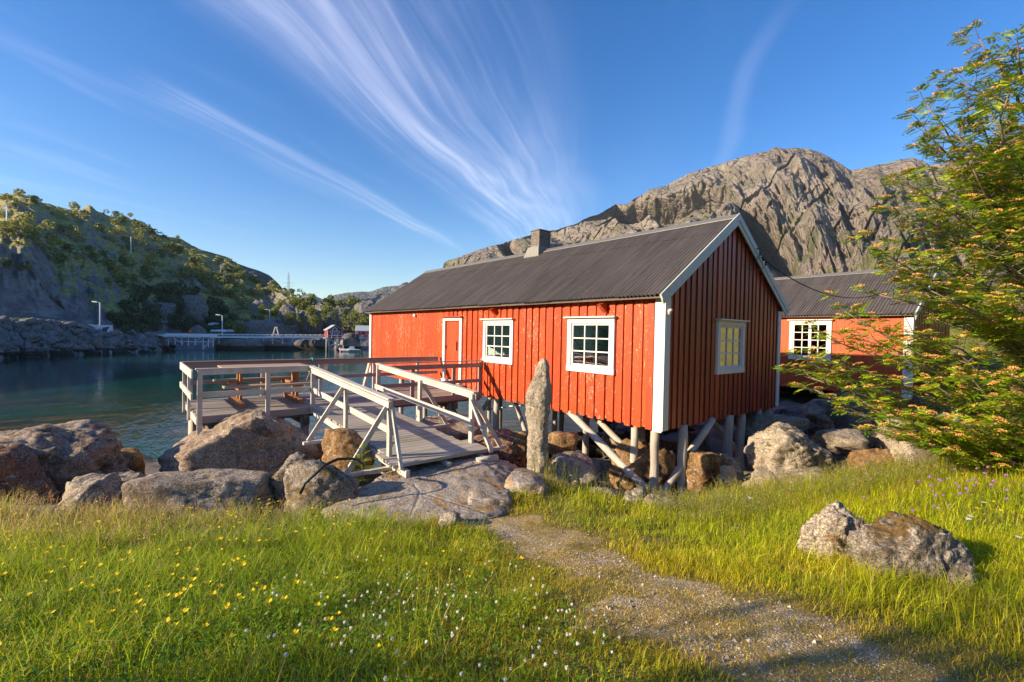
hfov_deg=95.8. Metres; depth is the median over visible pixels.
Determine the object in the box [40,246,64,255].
shrub
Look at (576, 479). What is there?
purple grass
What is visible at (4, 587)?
buttercup
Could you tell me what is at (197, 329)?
rock
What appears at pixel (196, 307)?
rock
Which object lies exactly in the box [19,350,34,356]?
rock
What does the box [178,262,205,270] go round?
shrub
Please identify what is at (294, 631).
buttercup
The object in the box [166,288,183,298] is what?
birch tree
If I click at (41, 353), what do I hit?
rock
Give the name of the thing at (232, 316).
birch tree
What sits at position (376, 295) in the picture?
ridge
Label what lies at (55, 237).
shrub
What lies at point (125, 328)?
birch tree
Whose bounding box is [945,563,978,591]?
boulder
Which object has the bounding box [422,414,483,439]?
boulder
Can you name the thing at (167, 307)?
rock
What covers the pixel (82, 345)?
rock
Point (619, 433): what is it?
boulder
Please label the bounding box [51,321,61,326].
rock
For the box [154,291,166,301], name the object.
birch tree
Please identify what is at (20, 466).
boulder
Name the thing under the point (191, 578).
buttercup
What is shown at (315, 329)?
rock
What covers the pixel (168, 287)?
birch tree
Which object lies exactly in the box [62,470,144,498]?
boulder
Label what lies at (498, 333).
window
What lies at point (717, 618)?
gravel path
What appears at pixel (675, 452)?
boulder
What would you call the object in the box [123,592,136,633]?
buttercup
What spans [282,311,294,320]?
shrub
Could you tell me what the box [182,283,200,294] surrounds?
birch tree
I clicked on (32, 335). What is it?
rock
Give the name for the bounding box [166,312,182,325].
birch tree
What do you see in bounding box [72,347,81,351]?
rock
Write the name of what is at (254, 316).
shrub
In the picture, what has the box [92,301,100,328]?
street lamp
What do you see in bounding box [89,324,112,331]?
white panel
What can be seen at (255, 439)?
boulder
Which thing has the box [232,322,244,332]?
shrub
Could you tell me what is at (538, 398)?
standing stone
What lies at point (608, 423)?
boulder
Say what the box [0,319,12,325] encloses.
rock
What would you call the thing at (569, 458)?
boulder
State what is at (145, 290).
birch tree
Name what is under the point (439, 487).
rock slab
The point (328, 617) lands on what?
buttercup
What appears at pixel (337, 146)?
sky
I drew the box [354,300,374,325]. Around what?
rock
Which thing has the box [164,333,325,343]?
long pier
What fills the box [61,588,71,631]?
buttercup
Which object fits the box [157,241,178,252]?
shrub
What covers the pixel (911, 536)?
boulder
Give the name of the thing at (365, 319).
shrub
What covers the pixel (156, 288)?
birch tree
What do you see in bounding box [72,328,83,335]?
rock
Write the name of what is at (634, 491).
boulder
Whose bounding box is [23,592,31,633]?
buttercup
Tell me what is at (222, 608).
buttercup
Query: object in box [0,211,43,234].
shrub
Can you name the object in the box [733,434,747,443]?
boulder
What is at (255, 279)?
shrub
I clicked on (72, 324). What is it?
rock
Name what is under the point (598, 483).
boulder
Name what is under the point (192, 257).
shrub
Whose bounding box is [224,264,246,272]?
shrub
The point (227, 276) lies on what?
shrub
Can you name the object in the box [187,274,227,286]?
shrub
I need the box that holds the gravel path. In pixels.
[463,511,1022,681]
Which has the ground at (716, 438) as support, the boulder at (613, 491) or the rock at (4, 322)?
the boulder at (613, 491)
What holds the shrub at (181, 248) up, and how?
on the hillside
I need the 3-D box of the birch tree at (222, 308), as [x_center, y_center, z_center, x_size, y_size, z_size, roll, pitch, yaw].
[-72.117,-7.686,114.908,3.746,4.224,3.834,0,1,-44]
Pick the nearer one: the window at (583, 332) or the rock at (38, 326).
the window at (583, 332)
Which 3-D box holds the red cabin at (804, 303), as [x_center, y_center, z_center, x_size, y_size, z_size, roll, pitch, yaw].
[11.211,0.054,18.544,5.532,5.317,8.785,0,1,-37]
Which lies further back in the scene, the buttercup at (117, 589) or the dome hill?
the dome hill
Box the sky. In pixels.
[0,0,1023,298]
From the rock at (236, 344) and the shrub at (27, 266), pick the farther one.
the rock at (236, 344)
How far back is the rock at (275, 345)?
87.00 m
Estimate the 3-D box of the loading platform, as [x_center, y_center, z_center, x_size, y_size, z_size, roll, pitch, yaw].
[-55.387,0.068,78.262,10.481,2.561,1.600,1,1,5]
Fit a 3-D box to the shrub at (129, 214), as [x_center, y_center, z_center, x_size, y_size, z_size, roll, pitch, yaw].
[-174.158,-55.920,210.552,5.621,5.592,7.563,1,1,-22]
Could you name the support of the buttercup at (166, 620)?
on the ground at (716, 438)
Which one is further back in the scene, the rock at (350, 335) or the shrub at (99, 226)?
the shrub at (99, 226)
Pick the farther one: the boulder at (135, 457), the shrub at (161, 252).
the shrub at (161, 252)
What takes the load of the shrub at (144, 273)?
on the hillside
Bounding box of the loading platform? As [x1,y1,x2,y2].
[157,334,216,348]
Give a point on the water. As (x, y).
(133, 400)
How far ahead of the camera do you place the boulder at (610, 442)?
12.80 m
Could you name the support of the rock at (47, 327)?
on the hillside
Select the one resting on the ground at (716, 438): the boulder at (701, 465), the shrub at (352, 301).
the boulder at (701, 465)
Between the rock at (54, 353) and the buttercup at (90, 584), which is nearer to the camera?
the buttercup at (90, 584)
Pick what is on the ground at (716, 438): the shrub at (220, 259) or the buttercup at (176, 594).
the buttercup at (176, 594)
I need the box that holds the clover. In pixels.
[0,445,1023,681]
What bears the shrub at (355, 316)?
on the hillside
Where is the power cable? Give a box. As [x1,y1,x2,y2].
[761,257,891,297]
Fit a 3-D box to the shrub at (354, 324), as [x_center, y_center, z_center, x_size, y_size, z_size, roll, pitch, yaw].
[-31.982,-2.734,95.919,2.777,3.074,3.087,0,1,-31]
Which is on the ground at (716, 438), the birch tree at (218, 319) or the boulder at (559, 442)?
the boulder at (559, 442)
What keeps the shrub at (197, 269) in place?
on the hillside
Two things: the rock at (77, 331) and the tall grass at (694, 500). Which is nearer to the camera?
the tall grass at (694, 500)
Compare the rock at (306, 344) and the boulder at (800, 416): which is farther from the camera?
the rock at (306, 344)
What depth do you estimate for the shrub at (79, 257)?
102.41 m
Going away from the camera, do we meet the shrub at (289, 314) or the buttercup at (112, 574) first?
the buttercup at (112, 574)
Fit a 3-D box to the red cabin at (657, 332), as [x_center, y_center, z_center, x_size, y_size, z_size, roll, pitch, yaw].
[0.483,1.340,14.924,5.671,9.584,13.450,0,1,-39]
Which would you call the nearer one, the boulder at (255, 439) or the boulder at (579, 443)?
the boulder at (255, 439)
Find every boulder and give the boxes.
[0,419,130,499]
[0,441,61,504]
[55,472,122,518]
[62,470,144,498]
[110,505,145,523]
[121,448,145,475]
[121,468,276,520]
[158,409,323,473]
[270,452,308,508]
[281,459,359,517]
[321,428,374,483]
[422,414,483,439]
[458,428,526,466]
[510,431,526,455]
[548,431,578,455]
[577,439,596,447]
[589,445,602,457]
[590,487,620,499]
[591,458,611,482]
[596,480,613,488]
[598,418,617,432]
[600,435,617,456]
[607,430,623,437]
[609,438,664,494]
[610,423,618,428]
[615,422,628,431]
[621,430,646,439]
[622,486,646,505]
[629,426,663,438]
[644,494,678,512]
[645,438,677,450]
[658,447,675,493]
[660,446,676,465]
[664,424,696,432]
[684,449,721,493]
[688,432,710,451]
[697,422,705,428]
[717,418,733,425]
[717,452,743,488]
[718,465,736,487]
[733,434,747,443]
[734,412,808,436]
[742,466,835,489]
[743,422,833,471]
[773,406,801,414]
[779,386,801,393]
[779,389,789,395]
[781,414,808,434]
[796,501,864,562]
[798,399,831,423]
[802,415,821,436]
[811,428,869,455]
[816,414,835,429]
[825,385,904,448]
[846,448,893,470]
[847,511,975,582]
[874,417,947,448]
[883,436,941,466]
[904,403,934,414]
[908,396,932,405]
[919,382,940,401]
[934,411,966,421]
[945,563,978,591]
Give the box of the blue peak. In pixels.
[298,293,322,305]
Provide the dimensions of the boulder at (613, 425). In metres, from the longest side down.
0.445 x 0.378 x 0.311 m
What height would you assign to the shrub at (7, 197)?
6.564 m
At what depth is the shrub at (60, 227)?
124.29 m
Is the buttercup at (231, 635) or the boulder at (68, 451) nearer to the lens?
the buttercup at (231, 635)
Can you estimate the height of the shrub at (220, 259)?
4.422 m
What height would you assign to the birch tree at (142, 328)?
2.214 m
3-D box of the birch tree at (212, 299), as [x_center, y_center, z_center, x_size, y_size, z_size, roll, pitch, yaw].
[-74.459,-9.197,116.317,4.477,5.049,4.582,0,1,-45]
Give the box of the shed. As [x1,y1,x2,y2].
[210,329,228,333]
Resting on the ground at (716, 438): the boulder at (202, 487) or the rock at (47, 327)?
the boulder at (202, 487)
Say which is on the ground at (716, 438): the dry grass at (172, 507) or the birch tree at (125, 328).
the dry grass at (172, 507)
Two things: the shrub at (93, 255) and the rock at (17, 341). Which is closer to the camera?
the rock at (17, 341)
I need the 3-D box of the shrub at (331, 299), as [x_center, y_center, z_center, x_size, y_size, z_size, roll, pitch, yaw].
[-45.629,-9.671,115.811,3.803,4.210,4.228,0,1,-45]
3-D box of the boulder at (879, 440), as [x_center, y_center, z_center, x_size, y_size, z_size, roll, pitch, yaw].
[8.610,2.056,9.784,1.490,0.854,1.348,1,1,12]
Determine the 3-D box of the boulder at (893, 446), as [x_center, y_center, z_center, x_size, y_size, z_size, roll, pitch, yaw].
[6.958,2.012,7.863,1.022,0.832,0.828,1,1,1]
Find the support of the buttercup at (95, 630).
on the ground at (716, 438)
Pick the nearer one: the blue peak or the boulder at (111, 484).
the boulder at (111, 484)
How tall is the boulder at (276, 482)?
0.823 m
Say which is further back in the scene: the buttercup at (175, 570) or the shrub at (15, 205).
the shrub at (15, 205)
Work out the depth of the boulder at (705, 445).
12.34 m
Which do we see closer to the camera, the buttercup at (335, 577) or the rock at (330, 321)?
the buttercup at (335, 577)
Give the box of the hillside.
[0,194,368,358]
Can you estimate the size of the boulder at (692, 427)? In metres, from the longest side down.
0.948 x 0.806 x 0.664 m
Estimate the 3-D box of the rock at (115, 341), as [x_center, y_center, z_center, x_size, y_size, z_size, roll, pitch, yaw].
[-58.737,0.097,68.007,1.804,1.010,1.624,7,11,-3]
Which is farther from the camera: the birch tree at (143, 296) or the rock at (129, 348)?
the birch tree at (143, 296)
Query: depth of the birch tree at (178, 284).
118.01 m
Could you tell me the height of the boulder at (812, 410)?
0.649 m
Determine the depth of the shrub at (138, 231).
165.28 m
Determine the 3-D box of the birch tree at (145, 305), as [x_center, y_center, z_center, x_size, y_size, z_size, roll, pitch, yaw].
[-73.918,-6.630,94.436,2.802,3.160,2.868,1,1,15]
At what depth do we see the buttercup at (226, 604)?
2.17 m
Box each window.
[332,327,336,334]
[480,318,514,364]
[563,316,617,374]
[714,319,750,374]
[788,319,833,360]
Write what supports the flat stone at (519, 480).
on the ground at (716, 438)
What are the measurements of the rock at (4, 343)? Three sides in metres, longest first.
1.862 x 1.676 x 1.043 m
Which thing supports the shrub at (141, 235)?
on the hillside
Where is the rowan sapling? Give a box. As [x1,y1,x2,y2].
[346,444,373,486]
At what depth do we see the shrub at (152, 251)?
149.29 m
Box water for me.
[0,348,597,473]
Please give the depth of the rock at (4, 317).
57.50 m
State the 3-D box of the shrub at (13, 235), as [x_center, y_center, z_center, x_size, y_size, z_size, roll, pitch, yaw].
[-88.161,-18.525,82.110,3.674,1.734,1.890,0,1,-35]
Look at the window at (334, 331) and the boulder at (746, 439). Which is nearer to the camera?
the boulder at (746, 439)
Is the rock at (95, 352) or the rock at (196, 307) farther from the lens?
the rock at (196, 307)
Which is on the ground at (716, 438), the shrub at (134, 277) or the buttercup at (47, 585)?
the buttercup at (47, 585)
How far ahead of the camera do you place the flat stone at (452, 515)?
5.02 m
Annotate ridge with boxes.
[317,282,407,311]
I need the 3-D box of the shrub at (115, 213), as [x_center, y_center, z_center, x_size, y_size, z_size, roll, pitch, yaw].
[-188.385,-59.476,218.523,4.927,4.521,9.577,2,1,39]
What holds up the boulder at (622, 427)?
on the ground at (716, 438)
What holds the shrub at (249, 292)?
on the hillside
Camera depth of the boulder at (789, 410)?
13.50 m
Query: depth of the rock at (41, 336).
59.43 m
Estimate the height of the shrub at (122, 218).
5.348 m
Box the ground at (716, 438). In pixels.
[0,298,1023,681]
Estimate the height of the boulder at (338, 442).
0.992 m
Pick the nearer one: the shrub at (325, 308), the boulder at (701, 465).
the boulder at (701, 465)
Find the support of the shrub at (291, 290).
on the hillside
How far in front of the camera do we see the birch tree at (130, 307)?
91.04 m
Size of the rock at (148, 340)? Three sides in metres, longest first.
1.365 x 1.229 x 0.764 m
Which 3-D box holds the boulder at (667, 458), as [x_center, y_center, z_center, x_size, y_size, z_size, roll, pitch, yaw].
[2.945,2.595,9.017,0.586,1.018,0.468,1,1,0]
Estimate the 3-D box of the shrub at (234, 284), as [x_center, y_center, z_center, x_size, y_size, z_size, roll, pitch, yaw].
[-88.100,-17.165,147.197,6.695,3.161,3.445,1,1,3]
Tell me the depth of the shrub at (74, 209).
177.68 m
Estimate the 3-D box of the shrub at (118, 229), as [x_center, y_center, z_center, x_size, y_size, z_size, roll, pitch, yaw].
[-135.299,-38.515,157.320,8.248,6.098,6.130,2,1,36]
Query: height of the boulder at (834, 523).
0.758 m
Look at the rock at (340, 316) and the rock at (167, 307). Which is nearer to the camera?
the rock at (167, 307)
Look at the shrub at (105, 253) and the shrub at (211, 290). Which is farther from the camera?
the shrub at (211, 290)
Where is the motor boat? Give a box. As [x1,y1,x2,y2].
[338,346,362,351]
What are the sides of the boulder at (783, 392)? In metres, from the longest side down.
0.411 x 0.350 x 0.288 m
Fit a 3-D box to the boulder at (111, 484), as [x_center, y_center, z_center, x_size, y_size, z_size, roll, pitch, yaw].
[-5.050,2.042,5.433,0.763,0.896,0.614,1,1,1]
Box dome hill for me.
[202,250,281,288]
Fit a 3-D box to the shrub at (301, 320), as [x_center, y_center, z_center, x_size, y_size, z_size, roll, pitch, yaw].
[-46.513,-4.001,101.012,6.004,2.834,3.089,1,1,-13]
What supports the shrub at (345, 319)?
on the hillside
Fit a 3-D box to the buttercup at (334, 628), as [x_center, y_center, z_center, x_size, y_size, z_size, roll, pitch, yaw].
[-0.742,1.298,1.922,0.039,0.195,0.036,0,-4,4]
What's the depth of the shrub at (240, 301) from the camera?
119.53 m
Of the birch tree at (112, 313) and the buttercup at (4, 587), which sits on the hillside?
the birch tree at (112, 313)
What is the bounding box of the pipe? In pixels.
[468,405,523,409]
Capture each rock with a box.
[0,315,10,324]
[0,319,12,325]
[0,339,11,348]
[3,351,14,355]
[5,349,20,355]
[10,321,27,326]
[10,340,22,344]
[10,343,18,348]
[11,336,23,344]
[15,327,32,334]
[15,343,23,349]
[19,317,37,324]
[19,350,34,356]
[20,331,38,342]
[21,332,37,339]
[28,325,42,328]
[34,350,47,356]
[38,334,47,339]
[39,322,51,326]
[39,339,55,344]
[42,325,53,330]
[49,350,62,355]
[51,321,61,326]
[51,342,67,348]
[53,336,66,341]
[59,351,71,355]
[61,321,77,329]
[64,342,73,349]
[65,339,77,343]
[66,337,78,340]
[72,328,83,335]
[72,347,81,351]
[76,343,91,348]
[77,346,88,351]
[83,276,107,287]
[87,350,98,354]
[91,329,101,332]
[93,332,105,337]
[104,338,121,345]
[108,331,119,335]
[124,346,133,350]
[142,337,151,342]
[144,300,176,321]
[179,294,209,326]
[190,325,206,333]
[214,338,263,349]
[233,320,296,335]
[249,299,271,314]
[258,340,296,349]
[279,304,297,324]
[293,339,330,349]
[297,310,322,333]
[323,309,341,330]
[337,338,360,349]
[339,307,353,330]
[342,333,359,343]
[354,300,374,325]
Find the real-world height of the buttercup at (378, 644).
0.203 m
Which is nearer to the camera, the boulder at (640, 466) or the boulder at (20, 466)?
the boulder at (20, 466)
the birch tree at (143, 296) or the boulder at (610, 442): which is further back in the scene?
the birch tree at (143, 296)
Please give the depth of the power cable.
11.40 m
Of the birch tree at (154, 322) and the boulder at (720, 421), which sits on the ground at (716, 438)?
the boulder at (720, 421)
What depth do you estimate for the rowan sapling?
6.35 m
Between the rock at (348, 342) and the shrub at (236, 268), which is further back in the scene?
the shrub at (236, 268)
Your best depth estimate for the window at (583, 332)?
9.61 m
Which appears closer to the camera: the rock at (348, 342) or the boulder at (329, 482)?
the boulder at (329, 482)
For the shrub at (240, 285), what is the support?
on the hillside
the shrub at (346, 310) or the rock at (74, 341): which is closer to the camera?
the rock at (74, 341)
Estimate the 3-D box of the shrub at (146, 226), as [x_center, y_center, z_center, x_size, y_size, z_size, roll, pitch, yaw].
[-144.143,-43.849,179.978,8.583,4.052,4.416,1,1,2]
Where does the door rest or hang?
in the red cabin at (657, 332)
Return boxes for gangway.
[302,363,504,477]
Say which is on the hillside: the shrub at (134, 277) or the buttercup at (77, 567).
the shrub at (134, 277)
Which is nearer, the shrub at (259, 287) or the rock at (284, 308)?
the rock at (284, 308)
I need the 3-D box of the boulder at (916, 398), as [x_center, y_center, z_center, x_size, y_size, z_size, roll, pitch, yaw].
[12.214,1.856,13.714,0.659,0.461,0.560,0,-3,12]
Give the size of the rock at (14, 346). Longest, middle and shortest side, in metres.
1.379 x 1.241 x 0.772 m
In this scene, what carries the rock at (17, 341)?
on the rock
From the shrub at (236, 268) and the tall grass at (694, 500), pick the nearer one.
the tall grass at (694, 500)
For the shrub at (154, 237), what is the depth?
172.74 m
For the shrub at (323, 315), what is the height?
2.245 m
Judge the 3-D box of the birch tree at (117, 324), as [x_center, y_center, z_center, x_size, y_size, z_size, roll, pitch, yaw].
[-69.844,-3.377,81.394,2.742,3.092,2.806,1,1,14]
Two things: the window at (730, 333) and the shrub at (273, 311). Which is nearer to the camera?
the window at (730, 333)
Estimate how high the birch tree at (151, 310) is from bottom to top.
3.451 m
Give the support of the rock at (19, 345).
on the hillside
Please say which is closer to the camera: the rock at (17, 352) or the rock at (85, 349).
the rock at (17, 352)
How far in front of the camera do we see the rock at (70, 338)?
62.15 m
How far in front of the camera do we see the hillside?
95.19 m
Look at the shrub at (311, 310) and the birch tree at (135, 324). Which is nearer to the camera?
the birch tree at (135, 324)
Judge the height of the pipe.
0.489 m
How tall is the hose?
0.364 m
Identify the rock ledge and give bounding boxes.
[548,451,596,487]
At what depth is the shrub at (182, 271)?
137.64 m
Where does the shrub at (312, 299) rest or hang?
on the hillside
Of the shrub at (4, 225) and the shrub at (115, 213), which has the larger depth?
the shrub at (115, 213)
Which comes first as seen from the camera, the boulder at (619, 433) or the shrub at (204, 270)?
the boulder at (619, 433)
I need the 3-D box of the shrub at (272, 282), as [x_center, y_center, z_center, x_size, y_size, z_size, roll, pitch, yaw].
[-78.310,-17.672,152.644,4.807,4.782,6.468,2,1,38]
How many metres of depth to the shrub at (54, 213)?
150.49 m
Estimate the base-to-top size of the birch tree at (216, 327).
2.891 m
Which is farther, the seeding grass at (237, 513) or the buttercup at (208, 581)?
the seeding grass at (237, 513)
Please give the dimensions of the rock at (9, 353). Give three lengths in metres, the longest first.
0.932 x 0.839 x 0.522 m
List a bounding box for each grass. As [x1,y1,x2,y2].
[0,432,1023,681]
[0,489,339,558]
[0,491,429,548]
[527,448,629,502]
[625,424,1020,534]
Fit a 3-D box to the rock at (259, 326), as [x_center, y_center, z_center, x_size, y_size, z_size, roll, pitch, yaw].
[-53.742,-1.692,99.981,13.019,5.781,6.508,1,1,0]
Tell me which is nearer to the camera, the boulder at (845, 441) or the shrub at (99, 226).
the boulder at (845, 441)
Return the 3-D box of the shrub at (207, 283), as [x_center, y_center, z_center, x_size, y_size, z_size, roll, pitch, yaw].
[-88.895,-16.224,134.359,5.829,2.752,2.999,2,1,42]
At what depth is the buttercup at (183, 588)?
2.31 m
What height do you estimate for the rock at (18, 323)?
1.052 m
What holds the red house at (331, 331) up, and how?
in the water
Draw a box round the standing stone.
[525,358,551,472]
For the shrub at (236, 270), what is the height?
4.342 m
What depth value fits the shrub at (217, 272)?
142.62 m
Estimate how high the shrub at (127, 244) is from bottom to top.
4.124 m
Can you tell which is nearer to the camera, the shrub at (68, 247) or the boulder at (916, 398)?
the boulder at (916, 398)
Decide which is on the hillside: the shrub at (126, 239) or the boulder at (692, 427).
the shrub at (126, 239)
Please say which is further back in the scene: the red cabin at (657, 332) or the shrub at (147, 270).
the shrub at (147, 270)
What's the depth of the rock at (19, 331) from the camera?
58.17 m
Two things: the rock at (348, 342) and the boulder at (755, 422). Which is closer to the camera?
the boulder at (755, 422)
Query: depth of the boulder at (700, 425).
14.39 m
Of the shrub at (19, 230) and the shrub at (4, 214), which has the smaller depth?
the shrub at (19, 230)
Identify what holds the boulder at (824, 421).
on the boulder at (844, 421)
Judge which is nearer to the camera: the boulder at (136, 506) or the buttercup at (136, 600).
the buttercup at (136, 600)
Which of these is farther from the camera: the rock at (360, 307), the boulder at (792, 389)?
the rock at (360, 307)
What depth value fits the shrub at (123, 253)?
123.82 m
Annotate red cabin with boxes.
[364,213,789,495]
[774,264,954,403]
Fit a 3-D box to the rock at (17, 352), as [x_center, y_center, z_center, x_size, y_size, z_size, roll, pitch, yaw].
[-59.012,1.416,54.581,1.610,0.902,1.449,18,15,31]
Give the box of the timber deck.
[180,356,482,473]
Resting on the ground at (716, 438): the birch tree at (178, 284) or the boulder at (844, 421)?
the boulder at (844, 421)
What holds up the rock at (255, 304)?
on the hillside
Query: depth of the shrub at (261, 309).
108.11 m
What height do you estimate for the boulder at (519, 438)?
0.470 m
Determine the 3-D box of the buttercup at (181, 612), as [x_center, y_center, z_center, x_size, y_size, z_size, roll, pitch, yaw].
[-1.330,1.229,1.872,0.035,0.286,0.038,0,1,-41]
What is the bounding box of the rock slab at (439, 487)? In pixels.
[313,457,517,526]
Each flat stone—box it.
[438,511,462,528]
[467,489,511,506]
[504,470,547,495]
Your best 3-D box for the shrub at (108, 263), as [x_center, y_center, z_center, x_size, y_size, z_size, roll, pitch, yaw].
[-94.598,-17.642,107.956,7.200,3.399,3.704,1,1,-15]
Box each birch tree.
[104,310,124,322]
[105,316,126,327]
[117,297,139,312]
[121,323,133,333]
[128,291,148,304]
[131,321,141,329]
[132,282,152,295]
[134,323,149,333]
[140,305,165,320]
[141,301,158,310]
[143,305,158,316]
[147,283,165,295]
[148,318,162,331]
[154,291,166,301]
[157,280,176,294]
[161,295,185,311]
[165,321,176,328]
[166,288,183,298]
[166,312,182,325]
[170,279,186,290]
[171,307,185,319]
[179,320,196,332]
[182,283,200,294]
[192,318,207,332]
[194,314,209,326]
[206,294,224,308]
[208,324,220,333]
[211,314,226,327]
[214,302,229,313]
[227,312,238,319]
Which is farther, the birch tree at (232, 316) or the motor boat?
the birch tree at (232, 316)
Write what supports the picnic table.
on the timber deck
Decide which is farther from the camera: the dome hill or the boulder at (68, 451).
the dome hill
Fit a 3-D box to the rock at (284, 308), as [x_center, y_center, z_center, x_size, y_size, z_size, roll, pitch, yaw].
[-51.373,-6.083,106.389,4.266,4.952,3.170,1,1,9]
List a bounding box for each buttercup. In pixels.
[0,571,7,621]
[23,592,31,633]
[37,610,54,681]
[44,570,51,618]
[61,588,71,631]
[76,565,82,608]
[79,583,93,622]
[90,628,101,662]
[108,588,120,630]
[111,572,119,622]
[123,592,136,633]
[132,598,144,665]
[160,617,170,658]
[169,593,177,631]
[171,563,178,584]
[178,607,188,663]
[179,587,186,620]
[187,576,195,632]
[194,579,211,623]
[208,590,215,633]
[221,602,229,640]
[221,607,227,636]
[227,633,239,675]
[264,598,271,630]
[290,629,308,677]
[322,616,332,665]
[327,576,338,627]
[330,627,337,665]
[375,643,380,670]
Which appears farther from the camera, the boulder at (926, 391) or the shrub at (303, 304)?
the shrub at (303, 304)
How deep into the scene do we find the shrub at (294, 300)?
111.53 m
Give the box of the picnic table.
[213,363,315,407]
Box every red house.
[324,325,343,350]
[355,325,368,346]
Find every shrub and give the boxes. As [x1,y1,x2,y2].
[0,188,29,205]
[0,210,11,217]
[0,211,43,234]
[0,220,32,237]
[0,232,28,238]
[0,257,14,267]
[2,220,31,235]
[6,202,26,209]
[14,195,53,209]
[16,263,32,270]
[28,235,54,253]
[37,219,67,245]
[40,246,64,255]
[47,253,67,261]
[50,206,68,219]
[54,224,77,233]
[56,253,69,260]
[58,228,86,241]
[59,243,84,253]
[63,201,97,217]
[74,251,85,259]
[75,213,89,222]
[79,245,104,254]
[82,251,106,261]
[92,257,126,270]
[94,223,111,232]
[98,250,114,257]
[101,209,119,217]
[102,230,119,241]
[104,273,127,286]
[109,213,127,224]
[110,218,126,233]
[116,249,136,265]
[117,241,150,250]
[118,256,133,265]
[121,237,142,243]
[124,212,132,221]
[129,224,150,229]
[129,274,151,282]
[131,219,152,231]
[132,229,145,235]
[132,232,149,244]
[139,254,168,270]
[140,266,160,276]
[140,271,158,279]
[146,249,159,257]
[147,247,174,256]
[149,229,163,236]
[150,234,160,241]
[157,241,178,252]
[163,242,184,253]
[170,268,192,276]
[176,267,190,277]
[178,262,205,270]
[184,271,212,282]
[186,263,203,270]
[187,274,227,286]
[188,249,203,262]
[188,256,207,266]
[191,268,214,280]
[194,267,215,275]
[203,280,210,287]
[206,270,223,281]
[207,285,219,294]
[212,283,232,296]
[216,256,237,264]
[220,289,242,296]
[222,265,248,273]
[223,274,243,284]
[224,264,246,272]
[224,319,233,329]
[227,282,245,289]
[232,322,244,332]
[233,268,252,277]
[233,282,247,294]
[233,296,254,308]
[234,270,246,280]
[234,318,249,323]
[246,288,254,295]
[248,275,266,285]
[250,314,264,319]
[255,284,265,294]
[255,304,268,315]
[256,313,265,319]
[258,288,276,294]
[266,280,286,289]
[267,306,279,316]
[276,300,287,312]
[277,298,295,308]
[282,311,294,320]
[285,288,305,295]
[286,316,313,328]
[288,294,302,310]
[297,298,310,310]
[302,293,318,308]
[304,305,318,318]
[308,315,319,324]
[320,294,336,308]
[320,303,332,316]
[320,312,335,320]
[331,299,351,307]
[331,307,349,316]
[341,315,354,329]
[344,295,359,307]
[348,309,360,321]
[352,321,362,333]
[358,313,369,324]
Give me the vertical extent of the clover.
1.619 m
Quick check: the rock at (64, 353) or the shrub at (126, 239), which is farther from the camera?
the shrub at (126, 239)
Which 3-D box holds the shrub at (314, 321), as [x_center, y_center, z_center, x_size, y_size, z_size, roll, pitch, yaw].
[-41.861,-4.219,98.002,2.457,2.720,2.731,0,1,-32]
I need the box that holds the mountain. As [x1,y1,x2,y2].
[443,132,1023,307]
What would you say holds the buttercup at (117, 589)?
on the ground at (716, 438)
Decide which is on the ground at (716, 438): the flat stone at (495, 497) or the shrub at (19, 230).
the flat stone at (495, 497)
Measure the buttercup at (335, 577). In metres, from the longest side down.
0.260 x 0.045 x 0.034 m
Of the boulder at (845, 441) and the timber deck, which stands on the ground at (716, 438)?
the boulder at (845, 441)
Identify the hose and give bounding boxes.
[299,457,365,493]
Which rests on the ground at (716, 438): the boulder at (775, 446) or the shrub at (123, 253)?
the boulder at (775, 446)
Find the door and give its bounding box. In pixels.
[445,321,458,379]
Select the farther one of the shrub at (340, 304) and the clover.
the shrub at (340, 304)
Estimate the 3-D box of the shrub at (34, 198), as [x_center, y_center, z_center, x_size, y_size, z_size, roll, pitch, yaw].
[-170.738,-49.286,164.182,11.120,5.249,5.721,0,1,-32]
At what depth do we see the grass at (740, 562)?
3.02 m
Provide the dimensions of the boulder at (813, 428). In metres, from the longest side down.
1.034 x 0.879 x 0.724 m
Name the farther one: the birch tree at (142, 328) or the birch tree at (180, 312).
the birch tree at (180, 312)
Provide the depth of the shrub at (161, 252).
155.93 m
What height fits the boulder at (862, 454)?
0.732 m
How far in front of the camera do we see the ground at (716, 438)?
2.57 m
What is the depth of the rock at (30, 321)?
59.90 m
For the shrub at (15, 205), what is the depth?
118.10 m
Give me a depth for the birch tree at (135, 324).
83.99 m
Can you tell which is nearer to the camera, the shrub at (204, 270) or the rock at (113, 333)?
the rock at (113, 333)
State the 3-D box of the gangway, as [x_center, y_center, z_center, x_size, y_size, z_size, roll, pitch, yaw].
[-2.183,1.333,8.347,2.840,1.531,4.694,0,1,-39]
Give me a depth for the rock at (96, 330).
67.81 m
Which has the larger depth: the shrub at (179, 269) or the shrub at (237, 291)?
the shrub at (179, 269)
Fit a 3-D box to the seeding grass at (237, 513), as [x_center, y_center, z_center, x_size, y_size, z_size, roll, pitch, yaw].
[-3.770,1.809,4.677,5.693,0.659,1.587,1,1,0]
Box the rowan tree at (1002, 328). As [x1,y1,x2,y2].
[774,19,1023,474]

